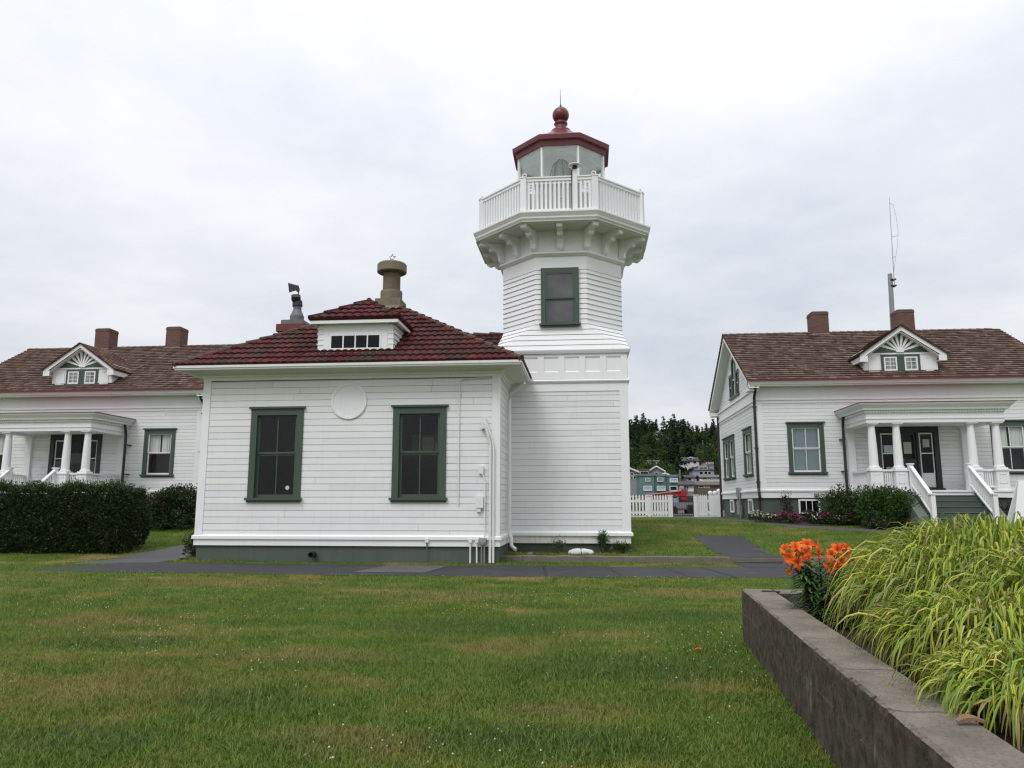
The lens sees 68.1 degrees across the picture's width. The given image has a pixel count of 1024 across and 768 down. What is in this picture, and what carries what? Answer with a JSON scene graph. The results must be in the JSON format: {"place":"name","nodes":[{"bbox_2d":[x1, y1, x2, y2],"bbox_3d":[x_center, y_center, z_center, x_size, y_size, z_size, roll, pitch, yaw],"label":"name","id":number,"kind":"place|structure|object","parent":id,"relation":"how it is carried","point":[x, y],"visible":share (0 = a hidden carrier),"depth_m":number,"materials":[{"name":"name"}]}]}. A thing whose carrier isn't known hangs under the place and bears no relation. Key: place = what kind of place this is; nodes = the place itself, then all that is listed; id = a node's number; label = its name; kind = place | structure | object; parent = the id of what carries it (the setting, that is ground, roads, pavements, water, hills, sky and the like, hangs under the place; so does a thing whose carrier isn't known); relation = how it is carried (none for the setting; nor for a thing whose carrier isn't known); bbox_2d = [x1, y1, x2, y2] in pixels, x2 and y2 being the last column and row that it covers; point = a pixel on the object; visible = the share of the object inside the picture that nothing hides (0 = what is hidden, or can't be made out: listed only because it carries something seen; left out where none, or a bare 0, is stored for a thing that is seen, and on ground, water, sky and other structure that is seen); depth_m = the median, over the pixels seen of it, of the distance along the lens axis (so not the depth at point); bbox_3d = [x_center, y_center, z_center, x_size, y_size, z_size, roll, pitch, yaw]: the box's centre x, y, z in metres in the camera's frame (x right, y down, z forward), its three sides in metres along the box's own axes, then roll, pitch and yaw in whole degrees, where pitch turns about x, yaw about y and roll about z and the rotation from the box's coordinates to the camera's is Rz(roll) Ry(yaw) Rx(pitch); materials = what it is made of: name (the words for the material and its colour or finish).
{"place":"outdoors","nodes":[
{"label":"outdoors","id":0,"kind":"place"},
{"bbox_2d":[75,544,192,563],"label":"path","id":1,"kind":"structure","parent":0,"point":[166,554],"depth_m":20.96,"materials":[{"name":"grey asphalt"}]},
{"bbox_2d":[31,562,850,577],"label":"path","id":2,"kind":"structure","parent":0,"point":[450,570],"depth_m":17.31,"materials":[{"name":"grey asphalt"}]},
{"bbox_2d":[355,565,446,572],"bbox_3d":[-2.547,4.303,17.629,1.575,0.012,2.182,-2,-9,12],"label":"path patch","id":3,"kind":"object","parent":2,"relation":"on","point":[408,568],"visible":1,"depth_m":17.70,"materials":[{"name":"grey asphalt"}]},
{"bbox_2d":[0,449,912,767],"bbox_3d":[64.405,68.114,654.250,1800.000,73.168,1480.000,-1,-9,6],"label":"lawn","id":4,"kind":"structure","parent":0,"point":[636,529],"depth_m":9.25,"materials":[{"name":"green plant"}]},
{"bbox_2d":[0,478,152,553],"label":"hedge","id":5,"kind":"object","parent":4,"relation":"on","point":[65,517],"visible":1,"depth_m":21.93,"materials":[{"name":"green plant"}]},
{"bbox_2d":[0,326,233,518],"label":"keeper house","id":6,"kind":"structure","parent":4,"relation":"on","point":[105,407],"depth_m":31.86,"materials":[{"name":"white paint"}]},
{"bbox_2d":[0,434,5,469],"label":"window","id":7,"kind":"structure","parent":6,"relation":"in","point":[2,436],"depth_m":32.42,"materials":[{"name":"green paint"}]},
{"bbox_2d":[47,434,102,482],"bbox_3d":[-18.370,3.284,31.828,2.440,2.430,0.190,-1,-9,6],"label":"door","id":8,"kind":"structure","parent":6,"relation":"in","point":[77,440],"depth_m":31.91,"materials":[{"name":"green paint"}]},
{"bbox_2d":[139,428,176,476],"bbox_3d":[-14.671,2.887,31.699,1.460,2.035,0.545,-1,-9,6],"label":"window","id":9,"kind":"structure","parent":6,"relation":"in","point":[159,443],"depth_m":31.66,"materials":[{"name":"glass"}]},
{"bbox_2d":[134,483,196,528],"bbox_3d":[-12.595,4.431,27.602,3.317,1.713,2.673,-1,-9,6],"label":"rose bush","id":10,"kind":"object","parent":4,"relation":"on","point":[179,508],"visible":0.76,"depth_m":27.16,"materials":[{"name":"green plant"}]},
{"bbox_2d":[181,530,195,556],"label":"shrub","id":11,"kind":"object","parent":4,"relation":"on","point":[192,552],"visible":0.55,"depth_m":20.93,"materials":[{"name":"green plant"}]},
{"bbox_2d":[172,254,531,563],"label":"signal house","id":12,"kind":"structure","parent":4,"relation":"on","point":[371,430],"depth_m":20.23,"materials":[{"name":"white paint"}]},
{"bbox_2d":[244,406,309,501],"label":"window","id":13,"kind":"structure","parent":12,"relation":"in","point":[276,432],"depth_m":20.57,"materials":[{"name":"glass"}]},
{"bbox_2d":[389,404,448,501],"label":"window","id":14,"kind":"structure","parent":12,"relation":"in","point":[419,431],"depth_m":20.19,"materials":[{"name":"glass"}]},
{"bbox_2d":[2,569,780,767],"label":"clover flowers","id":15,"kind":"object","parent":4,"relation":"on","point":[382,740],"visible":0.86,"depth_m":8.57,"materials":[{"name":"plant"}]},
{"bbox_2d":[548,535,566,552],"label":"weed","id":16,"kind":"object","parent":4,"relation":"on","point":[558,545],"visible":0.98,"depth_m":21.50,"materials":[{"name":"green plant"}]},
{"bbox_2d":[473,89,650,551],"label":"lighthouse tower","id":17,"kind":"structure","parent":4,"relation":"on","point":[561,240],"depth_m":22.69,"materials":[{"name":"white paint"}]},
{"bbox_2d":[539,267,580,326],"bbox_3d":[1.447,-2.635,22.899,1.250,1.830,0.130,-1,-9,6],"label":"window","id":18,"kind":"structure","parent":17,"relation":"in","point":[559,286],"depth_m":22.92,"materials":[{"name":"glass"}]},
{"bbox_2d":[568,548,593,553],"bbox_3d":[1.909,4.630,20.999,0.740,0.179,0.363,-1,-9,6],"label":"plastic sack","id":19,"kind":"object","parent":4,"relation":"on","point":[579,550],"visible":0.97,"depth_m":20.86,"materials":[{"name":"white plastic"}]},
{"bbox_2d":[597,530,609,552],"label":"weed","id":20,"kind":"object","parent":4,"relation":"on","point":[602,536],"visible":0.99,"depth_m":21.45,"materials":[{"name":"green plant"}]},
{"bbox_2d":[610,540,632,552],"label":"weed","id":21,"kind":"object","parent":4,"relation":"on","point":[619,546],"visible":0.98,"depth_m":21.28,"materials":[{"name":"green plant"}]},
{"bbox_2d":[630,468,638,496],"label":"hillside house","id":22,"kind":"structure","parent":4,"relation":"on","point":[633,474],"depth_m":161.90,"materials":[{"name":"white paint"}]},
{"bbox_2d":[630,436,644,457],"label":"conifer tree","id":23,"kind":"object","parent":4,"relation":"on","point":[634,445],"visible":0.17,"depth_m":365.19,"materials":[{"name":"green plant"}]},
{"bbox_2d":[630,494,646,516],"bbox_3d":[3.959,6.141,37.939,5.580,1.200,0.170,-1,-9,6],"label":"picket fence","id":24,"kind":"object","parent":4,"relation":"on","point":[639,512],"visible":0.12,"depth_m":37.68,"materials":[{"name":"white paint"}]},
{"bbox_2d":[629,447,650,468],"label":"broadleaf tree","id":25,"kind":"object","parent":4,"relation":"on","point":[633,462],"visible":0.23,"depth_m":251.74,"materials":[{"name":"green plant"}]},
{"bbox_2d":[638,413,647,433],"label":"conifer tree","id":26,"kind":"object","parent":4,"relation":"on","point":[643,426],"visible":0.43,"depth_m":543.74,"materials":[{"name":"green plant"}]},
{"bbox_2d":[646,495,651,516],"bbox_3d":[6.816,6.117,37.664,0.260,1.160,0.220,-1,-9,6],"label":"fence post","id":27,"kind":"object","parent":4,"relation":"on","point":[649,510],"visible":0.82,"depth_m":37.58,"materials":[{"name":"white paint"}]},
{"bbox_2d":[646,434,654,456],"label":"conifer tree","id":28,"kind":"object","parent":4,"relation":"on","point":[650,444],"visible":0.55,"depth_m":445.67,"materials":[{"name":"green plant"}]},
{"bbox_2d":[647,430,665,451],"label":"broadleaf tree","id":29,"kind":"object","parent":4,"relation":"on","point":[659,436],"visible":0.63,"depth_m":461.13,"materials":[{"name":"green plant"}]},
{"bbox_2d":[635,474,678,496],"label":"teal building","id":30,"kind":"structure","parent":4,"relation":"on","point":[651,483],"depth_m":127.46,"materials":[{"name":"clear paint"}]},
{"bbox_2d":[636,460,677,473],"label":"bush","id":31,"kind":"object","parent":4,"relation":"on","point":[648,465],"visible":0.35,"depth_m":201.11,"materials":[{"name":"green plant"}]},
{"bbox_2d":[649,465,665,473],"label":"hillside house","id":32,"kind":"structure","parent":4,"relation":"on","point":[656,469],"depth_m":186.30,"materials":[{"name":"white wood"}]},
{"bbox_2d":[651,495,667,516],"bbox_3d":[7.313,6.089,37.614,0.840,1.200,0.170,-1,-9,6],"label":"picket fence","id":33,"kind":"object","parent":4,"relation":"on","point":[660,512],"visible":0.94,"depth_m":37.59,"materials":[{"name":"white paint"}]},
{"bbox_2d":[655,459,675,474],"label":"broadleaf tree","id":34,"kind":"object","parent":4,"relation":"on","point":[664,463],"visible":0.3,"depth_m":234.37,"materials":[{"name":"green plant"}]},
{"bbox_2d":[667,495,672,516],"bbox_3d":[7.851,6.091,37.565,0.260,1.180,0.220,-1,-9,6],"label":"fence post","id":35,"kind":"object","parent":4,"relation":"on","point":[670,505],"visible":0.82,"depth_m":37.48,"materials":[{"name":"white paint"}]},
{"bbox_2d":[673,496,693,515],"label":"iron gate","id":36,"kind":"structure","parent":35,"relation":"attached to","point":[675,508],"depth_m":37.46,"materials":[{"name":"black metal"}]},
{"bbox_2d":[665,445,683,474],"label":"conifer tree","id":37,"kind":"object","parent":4,"relation":"on","point":[671,458],"visible":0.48,"depth_m":337.69,"materials":[{"name":"green plant"}]},
{"bbox_2d":[666,442,682,472],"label":"conifer tree","id":38,"kind":"object","parent":4,"relation":"on","point":[675,450],"visible":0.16,"depth_m":351.45,"materials":[{"name":"green plant"}]},
{"bbox_2d":[645,443,706,480],"bbox_3d":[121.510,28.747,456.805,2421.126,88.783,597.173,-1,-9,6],"label":"woods","id":39,"kind":"object","parent":4,"relation":"on","point":[698,446],"visible":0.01,"depth_m":439.06,"materials":[{"name":"green plant"}]},
{"bbox_2d":[665,420,687,472],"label":"conifer tree","id":40,"kind":"object","parent":4,"relation":"on","point":[674,438],"visible":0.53,"depth_m":355.22,"materials":[{"name":"green plant"}]},
{"bbox_2d":[634,497,723,509],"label":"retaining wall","id":41,"kind":"structure","parent":4,"relation":"on","point":[691,500],"depth_m":58.28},
{"bbox_2d":[678,421,686,447],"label":"conifer tree","id":42,"kind":"object","parent":4,"relation":"on","point":[681,436],"visible":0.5,"depth_m":426.89,"materials":[{"name":"green plant"}]},
{"bbox_2d":[501,555,872,563],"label":"kerb","id":43,"kind":"structure","parent":4,"relation":"on","point":[650,559],"depth_m":19.71,"materials":[{"name":"concrete"}]},
{"bbox_2d":[678,481,695,497],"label":"hillside house","id":44,"kind":"structure","parent":4,"relation":"on","point":[689,486],"depth_m":136.21,"materials":[{"name":"grey paint"}]},
{"bbox_2d":[681,475,695,480],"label":"hillside house","id":45,"kind":"structure","parent":4,"relation":"on","point":[688,477],"depth_m":234.80,"materials":[{"name":"grey"}]},
{"bbox_2d":[679,457,699,469],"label":"hillside house","id":46,"kind":"structure","parent":4,"relation":"on","point":[692,461],"depth_m":371.81,"materials":[{"name":"white paint"}]},
{"bbox_2d":[683,434,695,456],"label":"conifer tree","id":47,"kind":"object","parent":4,"relation":"on","point":[688,451],"visible":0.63,"depth_m":398.08,"materials":[{"name":"green plant"}]},
{"bbox_2d":[693,495,697,516],"bbox_3d":[9.075,6.068,37.447,0.220,1.190,0.220,-1,-9,6],"label":"fence post","id":48,"kind":"object","parent":4,"relation":"on","point":[695,502],"visible":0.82,"depth_m":37.37,"materials":[{"name":"white paint"}]},
{"bbox_2d":[693,432,705,443],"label":"broadleaf tree","id":49,"kind":"object","parent":4,"relation":"on","point":[697,437],"visible":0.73,"depth_m":527.22,"materials":[{"name":"green plant"}]},
{"bbox_2d":[689,462,713,480],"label":"hillside house","id":50,"kind":"structure","parent":4,"relation":"on","point":[705,468],"depth_m":292.76,"materials":[{"name":"grey paint"}]},
{"bbox_2d":[694,481,719,493],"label":"hillside house","id":51,"kind":"structure","parent":4,"relation":"on","point":[703,487],"depth_m":194.33,"materials":[{"name":"brown wood"}]},
{"bbox_2d":[695,475,718,480],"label":"hillside house","id":52,"kind":"structure","parent":4,"relation":"on","point":[707,477],"depth_m":228.69,"materials":[{"name":"wood"}]},
{"bbox_2d":[700,449,713,462],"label":"broadleaf tree","id":53,"kind":"object","parent":4,"relation":"on","point":[705,458],"visible":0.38,"depth_m":371.50,"materials":[{"name":"green plant"}]},
{"bbox_2d":[697,495,720,516],"bbox_3d":[9.761,6.051,37.377,1.200,1.200,0.170,-1,-9,6],"label":"picket fence","id":54,"kind":"object","parent":4,"relation":"on","point":[715,508],"visible":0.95,"depth_m":37.35,"materials":[{"name":"white paint"}]},
{"bbox_2d":[703,438,717,462],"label":"broadleaf tree","id":55,"kind":"object","parent":4,"relation":"on","point":[710,443],"visible":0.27,"depth_m":342.02,"materials":[{"name":"green plant"}]},
{"bbox_2d":[706,426,715,444],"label":"conifer tree","id":56,"kind":"object","parent":4,"relation":"on","point":[711,434],"visible":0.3,"depth_m":490.99,"materials":[{"name":"green plant"}]},
{"bbox_2d":[755,521,868,525],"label":"flower border soil","id":57,"kind":"structure","parent":4,"relation":"on","point":[820,523],"depth_m":27.15,"materials":[{"name":"brown soil"}]},
{"bbox_2d":[747,510,765,520],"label":"flower clump","id":58,"kind":"object","parent":57,"relation":"on","point":[750,516],"visible":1,"depth_m":28.09,"materials":[{"name":"white plant"}]},
{"bbox_2d":[763,512,779,521],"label":"flower clump","id":59,"kind":"object","parent":57,"relation":"on","point":[768,517],"visible":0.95,"depth_m":27.73,"materials":[{"name":"white plant"}]},
{"bbox_2d":[777,511,789,522],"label":"flower clump","id":60,"kind":"object","parent":57,"relation":"on","point":[783,515],"visible":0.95,"depth_m":27.50,"materials":[{"name":"purple plant"}]},
{"bbox_2d":[779,489,793,513],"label":"shrub","id":61,"kind":"object","parent":57,"relation":"on","point":[786,500],"visible":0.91,"depth_m":28.41,"materials":[{"name":"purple plant"}]},
{"bbox_2d":[786,512,801,522],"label":"flower clump","id":62,"kind":"object","parent":57,"relation":"on","point":[791,517],"visible":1,"depth_m":27.25,"materials":[{"name":"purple plant"}]},
{"bbox_2d":[800,508,825,521],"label":"shrub","id":63,"kind":"object","parent":57,"relation":"on","point":[810,513],"visible":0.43,"depth_m":27.61,"materials":[{"name":"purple plant"}]},
{"bbox_2d":[808,514,823,523],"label":"flower clump","id":64,"kind":"object","parent":57,"relation":"on","point":[812,518],"visible":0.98,"depth_m":27.06,"materials":[{"name":"white plant"}]},
{"bbox_2d":[818,512,834,523],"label":"flower clump","id":65,"kind":"object","parent":57,"relation":"on","point":[824,516],"visible":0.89,"depth_m":26.88,"materials":[{"name":"purple plant"}]},
{"bbox_2d":[832,514,846,524],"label":"flower clump","id":66,"kind":"object","parent":57,"relation":"on","point":[835,520],"visible":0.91,"depth_m":26.70,"materials":[{"name":"green plant"}]},
{"bbox_2d":[816,483,869,523],"bbox_3d":[12.018,4.282,27.087,2.210,1.519,1.723,-4,-10,22],"label":"shrub","id":67,"kind":"object","parent":57,"relation":"on","point":[837,502],"visible":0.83,"depth_m":26.88,"materials":[{"name":"green plant"}]},
{"bbox_2d":[708,309,1023,532],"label":"keeper house","id":68,"kind":"structure","parent":4,"relation":"on","point":[933,419],"depth_m":28.94,"materials":[{"name":"white paint"}]},
{"bbox_2d":[721,437,729,480],"bbox_3d":[10.347,3.556,35.860,0.545,2.015,1.474,-1,-9,6],"label":"window","id":69,"kind":"structure","parent":68,"relation":"in","point":[725,440],"depth_m":36.29,"materials":[{"name":"green paint"}]},
{"bbox_2d":[727,434,735,479],"bbox_3d":[10.213,3.342,34.508,0.545,2.015,1.475,-1,-9,6],"label":"window","id":70,"kind":"structure","parent":68,"relation":"in","point":[731,444],"depth_m":34.91,"materials":[{"name":"green paint"}]},
{"bbox_2d":[728,357,740,400],"bbox_3d":[9.936,-0.303,33.854,0.200,1.850,2.180,-1,-9,6],"label":"gable window","id":71,"kind":"structure","parent":68,"relation":"in","point":[734,392],"depth_m":33.97,"materials":[{"name":"green paint"}]},
{"bbox_2d":[741,426,753,477],"bbox_3d":[9.873,2.799,31.080,0.545,2.015,1.700,-1,-9,6],"label":"window","id":72,"kind":"structure","parent":68,"relation":"in","point":[747,434],"depth_m":31.49,"materials":[{"name":"green paint"}]},
{"bbox_2d":[748,499,753,513],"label":"basement window","id":73,"kind":"structure","parent":68,"relation":"in","point":[750,501],"depth_m":30.87,"materials":[{"name":"white paint"}]},
{"bbox_2d":[785,421,827,474],"bbox_3d":[11.271,2.467,29.048,1.460,2.035,0.265,-1,-9,6],"label":"window","id":74,"kind":"structure","parent":68,"relation":"in","point":[806,443],"depth_m":29.07,"materials":[{"name":"glass"}]},
{"bbox_2d":[798,499,820,513],"bbox_3d":[11.253,4.637,28.668,0.790,0.550,0.040,-1,-9,6],"label":"basement window","id":75,"kind":"structure","parent":68,"relation":"in","point":[811,504],"depth_m":28.68,"materials":[{"name":"white paint"}]},
{"bbox_2d":[888,199,897,329],"bbox_3d":[18.953,-1.913,37.675,1.277,15.368,0.310,-1,-9,6],"label":"antenna mast","id":76,"kind":"object","parent":68,"relation":"attached to","point":[891,294],"visible":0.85,"depth_m":38.05,"materials":[{"name":"black metal"}]},
{"bbox_2d":[875,426,945,489],"bbox_3d":[14.950,2.773,28.601,2.440,2.430,0.190,-1,-9,6],"label":"door","id":77,"kind":"structure","parent":68,"relation":"in","point":[920,449],"depth_m":28.64,"materials":[{"name":"green paint"}]},
{"bbox_2d":[990,419,1023,473],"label":"window","id":78,"kind":"structure","parent":68,"relation":"in","point":[1011,431],"depth_m":28.46,"materials":[{"name":"grey glass"}]},
{"bbox_2d":[866,517,883,527],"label":"flower clump","id":79,"kind":"object","parent":4,"relation":"on","point":[871,525],"visible":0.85,"depth_m":25.68,"materials":[{"name":"green plant"}]},
{"bbox_2d":[742,589,1023,767],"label":"planter wall","id":80,"kind":"structure","parent":4,"relation":"on","point":[849,709],"depth_m":4.19,"materials":[{"name":"concrete"}]},
{"bbox_2d":[801,606,1023,752],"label":"planter soil","id":81,"kind":"structure","parent":80,"relation":"in","point":[845,634],"depth_m":5.14,"materials":[{"name":"black soil"}]},
{"bbox_2d":[780,542,835,624],"bbox_3d":[2.725,1.788,6.850,0.651,0.720,0.571,-1,-9,6],"label":"lily","id":82,"kind":"object","parent":81,"relation":"on","point":[799,564],"visible":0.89,"depth_m":6.76,"materials":[{"name":"orange plant"}]},
{"bbox_2d":[785,539,834,616],"bbox_3d":[2.807,1.793,6.963,0.607,0.740,0.590,-1,-9,6],"label":"lily","id":83,"kind":"object","parent":81,"relation":"on","point":[809,542],"visible":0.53,"depth_m":6.87,"materials":[{"name":"orange plant"}]},
{"bbox_2d":[794,536,840,617],"bbox_3d":[2.858,1.786,6.992,0.538,0.762,0.560,5,-11,-31],"label":"lily","id":84,"kind":"object","parent":81,"relation":"on","point":[820,564],"visible":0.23,"depth_m":6.98,"materials":[{"name":"green plant"}]},
{"bbox_2d":[805,583,853,626],"bbox_3d":[2.799,1.941,6.674,0.621,0.368,0.540,-1,-9,6],"label":"lily","id":85,"kind":"object","parent":81,"relation":"on","point":[824,597],"visible":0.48,"depth_m":6.64,"materials":[{"name":"green plant"}]},
{"bbox_2d":[818,543,855,616],"bbox_3d":[2.996,1.792,6.857,0.572,0.710,0.561,-1,-9,6],"label":"lily","id":86,"kind":"object","parent":81,"relation":"on","point":[837,547],"visible":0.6,"depth_m":6.77,"materials":[{"name":"orange plant"}]},
{"bbox_2d":[822,582,864,623],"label":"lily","id":87,"kind":"object","parent":81,"relation":"on","point":[846,606],"visible":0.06,"depth_m":6.58,"materials":[{"name":"green plant"}]},
{"bbox_2d":[821,599,872,631],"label":"lily","id":88,"kind":"object","parent":81,"relation":"on","point":[850,625],"visible":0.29,"depth_m":6.42,"materials":[{"name":"green plant"}]},
{"bbox_2d":[832,605,874,632],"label":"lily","id":89,"kind":"object","parent":81,"relation":"on","point":[854,620],"visible":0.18,"depth_m":6.35,"materials":[{"name":"green plant"}]},
{"bbox_2d":[819,542,1023,656],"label":"ornamental grass","id":90,"kind":"object","parent":81,"relation":"on","point":[877,580],"depth_m":5.49,"materials":[{"name":"green plant"}]},
{"bbox_2d":[822,511,1023,629],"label":"ornamental grass","id":91,"kind":"object","parent":81,"relation":"on","point":[987,531],"depth_m":6.08,"materials":[{"name":"green plant"}]},
{"bbox_2d":[831,583,1023,679],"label":"ornamental grass","id":92,"kind":"object","parent":81,"relation":"on","point":[921,623],"depth_m":4.43,"materials":[{"name":"green plant"}]},
{"bbox_2d":[875,539,1023,664],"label":"ornamental grass","id":93,"kind":"object","parent":81,"relation":"on","point":[1008,578],"depth_m":4.90,"materials":[{"name":"green plant"}]},
{"bbox_2d":[885,637,1023,750],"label":"ornamental grass","id":94,"kind":"object","parent":81,"relation":"on","point":[984,681],"depth_m":3.49,"materials":[{"name":"green plant"}]},
{"bbox_2d":[956,714,984,723],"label":"dry leaf","id":95,"kind":"object","parent":80,"relation":"on","point":[963,718],"visible":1,"depth_m":3.20,"materials":[{"name":"brown plant"}]},
{"bbox_2d":[853,484,922,528],"bbox_3d":[12.835,4.166,25.770,2.165,1.565,1.319,-1,-9,6],"label":"shrub","id":96,"kind":"object","parent":4,"relation":"on","point":[894,507],"visible":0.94,"depth_m":25.67,"materials":[{"name":"green plant"}]},
{"bbox_2d":[999,499,1011,515],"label":"shrub","id":97,"kind":"object","parent":4,"relation":"on","point":[1008,505],"visible":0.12,"depth_m":25.64,"materials":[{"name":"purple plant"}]},
{"bbox_2d":[1006,480,1023,525],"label":"sign board","id":98,"kind":"object","parent":4,"relation":"on","point":[1017,503],"visible":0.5,"depth_m":20.25,"materials":[{"name":"white paint"}]},
{"bbox_2d":[0,0,1023,431],"label":"sky","id":99,"kind":"structure","parent":0,"point":[164,164],"materials":[{"name":"white"}]},
{"bbox_2d":[641,510,724,516],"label":"road","id":100,"kind":"structure","parent":0,"point":[680,512],"depth_m":42.76,"materials":[{"name":"grey asphalt"}]},
{"bbox_2d":[640,486,692,513],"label":"crane truck","id":101,"kind":"object","parent":100,"relation":"on","point":[683,500],"visible":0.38,"depth_m":44.95,"materials":[{"name":"red paint"}]},
{"bbox_2d":[692,535,824,568],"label":"path","id":102,"kind":"structure","parent":0,"point":[736,546],"depth_m":22.04,"materials":[{"name":"grey asphalt"}]},
{"bbox_2d":[680,517,917,533],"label":"path","id":103,"kind":"structure","parent":0,"point":[833,528],"depth_m":26.18,"materials":[{"name":"grey asphalt"}]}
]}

